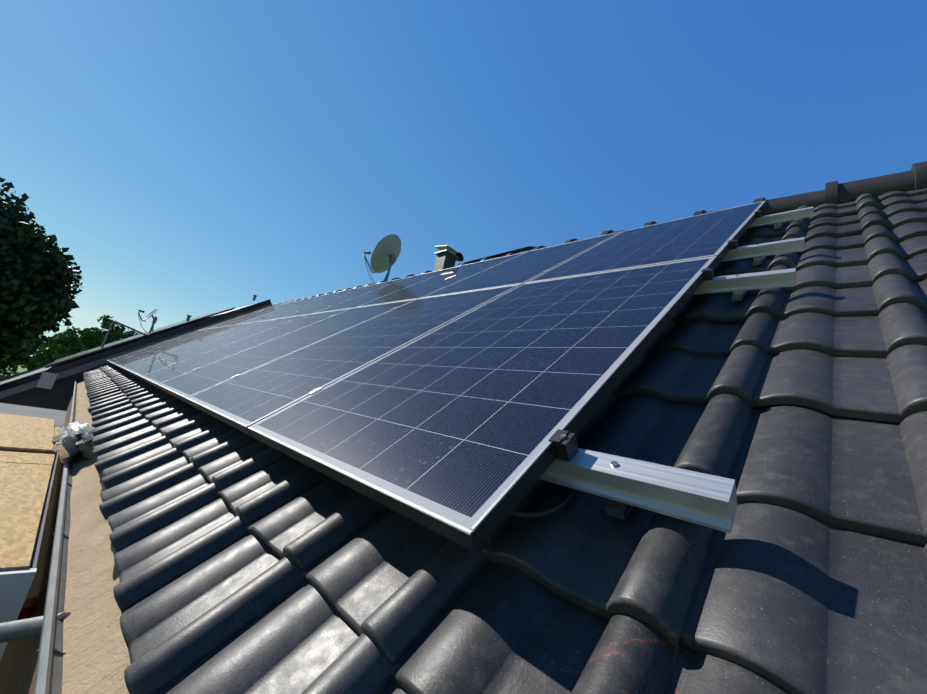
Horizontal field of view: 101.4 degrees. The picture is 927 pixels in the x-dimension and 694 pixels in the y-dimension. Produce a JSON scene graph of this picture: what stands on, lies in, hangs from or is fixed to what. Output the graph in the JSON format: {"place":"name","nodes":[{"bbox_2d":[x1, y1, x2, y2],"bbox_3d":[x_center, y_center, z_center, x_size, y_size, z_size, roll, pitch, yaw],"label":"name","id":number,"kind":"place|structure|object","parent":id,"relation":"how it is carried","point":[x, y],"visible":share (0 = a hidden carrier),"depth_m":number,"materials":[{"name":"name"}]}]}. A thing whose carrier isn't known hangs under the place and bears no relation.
{"place":"outdoors","nodes":[
{"label":"outdoors","id":0,"kind":"place"},
{"bbox_2d":[0,353,29,377],"bbox_3d":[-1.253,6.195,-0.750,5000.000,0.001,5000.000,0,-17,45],"label":"ground","id":1,"kind":"structure","parent":0,"point":[20,369],"depth_m":68.80,"materials":[{"name":"green plant"}]},
{"bbox_2d":[17,335,47,369],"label":"tree","id":2,"kind":"object","parent":1,"relation":"on","point":[30,365],"visible":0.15,"depth_m":64.88,"materials":[{"name":"green plant"}]},
{"bbox_2d":[0,177,82,376],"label":"tree","id":3,"kind":"object","parent":1,"relation":"on","point":[38,271],"visible":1,"depth_m":14.70,"materials":[{"name":"green plant"}]},
{"bbox_2d":[29,333,87,367],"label":"bush","id":4,"kind":"object","parent":1,"relation":"on","point":[56,346],"visible":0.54,"depth_m":40.21,"materials":[{"name":"green plant"}]},
{"bbox_2d":[58,326,102,349],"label":"tree","id":5,"kind":"object","parent":1,"relation":"on","point":[90,339],"visible":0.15,"depth_m":49.17,"materials":[{"name":"green plant"}]},
{"bbox_2d":[80,315,125,344],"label":"tree","id":6,"kind":"object","parent":1,"relation":"on","point":[116,333],"visible":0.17,"depth_m":57.82,"materials":[{"name":"green plant"}]},
{"bbox_2d":[105,329,138,344],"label":"tree","id":7,"kind":"object","parent":1,"relation":"on","point":[129,334],"visible":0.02,"depth_m":81.80,"materials":[{"name":"green plant"}]},
{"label":"terrace","id":8,"kind":"structure","parent":1,"relation":"on","visible":0},
{"bbox_2d":[0,403,66,659],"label":"building","id":9,"kind":"structure","parent":8,"relation":"on","point":[28,458],"depth_m":1.84,"materials":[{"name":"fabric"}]},
{"bbox_2d":[0,394,72,693],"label":"house wall","id":10,"kind":"structure","parent":8,"relation":"on","point":[18,663],"depth_m":1.57,"materials":[{"name":"brick"}]},
{"bbox_2d":[17,596,36,619],"bbox_3d":[-1.739,1.064,1.581,0.142,0.140,0.342,3,-15,37],"label":"shutter","id":11,"kind":"object","parent":10,"relation":"attached to","point":[27,608],"visible":0.05,"depth_m":1.52,"materials":[{"name":"red"}]},
{"bbox_2d":[0,612,70,642],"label":"downpipe","id":12,"kind":"object","parent":10,"relation":"attached to","point":[22,629],"visible":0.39,"depth_m":0.99,"materials":[{"name":"silver metal"}]},
{"bbox_2d":[49,381,77,693],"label":"gutter","id":13,"kind":"object","parent":10,"relation":"attached to","point":[56,678],"depth_m":1.04,"materials":[{"name":"metal"}]},
{"bbox_2d":[33,380,76,693],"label":"gutter bead","id":14,"kind":"object","parent":13,"relation":"attached to","point":[46,649],"visible":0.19,"depth_m":1.00,"materials":[{"name":"grey metal"}]},
{"bbox_2d":[51,433,84,458],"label":"bag contents","id":15,"kind":"object","parent":14,"relation":"on","point":[56,439],"visible":0.25,"depth_m":2.30,"materials":[{"name":"black plastic"}]},
{"bbox_2d":[52,421,94,463],"bbox_3d":[-2.450,0.598,2.412,0.578,0.245,0.227,0,23,45],"label":"poly bag","id":16,"kind":"object","parent":14,"relation":"on","point":[66,447],"visible":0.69,"depth_m":2.28,"materials":[{"name":"white plastic"}]},
{"bbox_2d":[62,380,130,693],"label":"gutter sediment","id":17,"kind":"object","parent":13,"relation":"in","point":[96,658],"visible":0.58,"depth_m":1.05,"materials":[{"name":"beige sand"}]},
{"bbox_2d":[0,363,110,410],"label":"roof","id":18,"kind":"structure","parent":8,"relation":"on","point":[48,391],"depth_m":7.45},
{"bbox_2d":[0,299,271,398],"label":"neighbour roof","id":19,"kind":"structure","parent":18,"relation":"on","point":[61,368],"depth_m":8.52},
{"bbox_2d":[138,309,157,335],"bbox_3d":[-7.667,-0.628,9.321,0.308,0.671,0.593,11,-12,4],"label":"dish","id":20,"kind":"object","parent":18,"relation":"on","point":[152,313],"visible":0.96,"depth_m":9.29,"materials":[{"name":"paint"}]},
{"bbox_2d":[101,295,256,347],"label":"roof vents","id":21,"kind":"object","parent":18,"relation":"on","point":[111,324],"visible":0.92,"depth_m":8.42,"materials":[{"name":"grey metal"}]},
{"bbox_2d":[0,0,926,336],"label":"sky","id":22,"kind":"structure","parent":0,"point":[195,158],"materials":[{"name":"blue"}]},
{"bbox_2d":[754,205,885,409],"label":"roof deck","id":23,"kind":"structure","parent":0,"point":[758,408],"depth_m":0.90,"materials":[{"name":"black"}]},
{"bbox_2d":[364,234,400,283],"bbox_3d":[-1.443,-1.497,6.611,0.604,1.005,0.568,16,-13,-19],"label":"satellite dish","id":24,"kind":"object","parent":23,"relation":"on","point":[385,252],"visible":0.96,"depth_m":6.58,"materials":[{"name":"paint"}]},
{"bbox_2d":[433,245,463,270],"bbox_3d":[-0.348,-1.061,6.450,0.449,1.346,0.390,0,-17,45],"label":"chimney","id":25,"kind":"object","parent":23,"relation":"on","point":[448,256],"visible":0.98,"depth_m":6.48,"materials":[{"name":"grey concrete"}]},
{"bbox_2d":[83,187,926,693],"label":"roof tiles","id":26,"kind":"object","parent":23,"relation":"on","point":[245,563],"visible":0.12,"depth_m":0.66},
{"bbox_2d":[126,206,813,533],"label":"mounting rails","id":27,"kind":"object","parent":26,"relation":"on","point":[624,485],"visible":0.5,"depth_m":0.64,"materials":[{"name":"metal"}]},
{"bbox_2d":[107,201,766,553],"bbox_3d":[-2.521,-0.372,5.185,10.144,0.035,3.316,0,23,45],"label":"solar array","id":28,"kind":"object","parent":27,"relation":"attached to","point":[457,402],"visible":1,"depth_m":1.36,"materials":[{"name":"blue glass"}]},
{"bbox_2d":[509,488,575,517],"bbox_3d":[0.155,0.248,0.699,0.078,0.069,0.307,0,23,45],"label":"cable","id":29,"kind":"object","parent":28,"relation":"on","point":[562,504],"visible":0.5,"depth_m":0.65,"materials":[{"name":"grey plastic"}]},
{"bbox_2d":[272,161,926,305],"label":"ridge tiles","id":30,"kind":"object","parent":26,"relation":"on","point":[836,192],"visible":0.25,"depth_m":2.56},
{"bbox_2d":[458,246,534,265],"bbox_3d":[0.686,-1.231,5.279,1.227,0.314,0.900,0,23,45],"label":"roof light","id":31,"kind":"object","parent":30,"relation":"on","point":[526,249],"visible":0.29,"depth_m":4.76,"materials":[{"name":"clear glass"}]}
]}

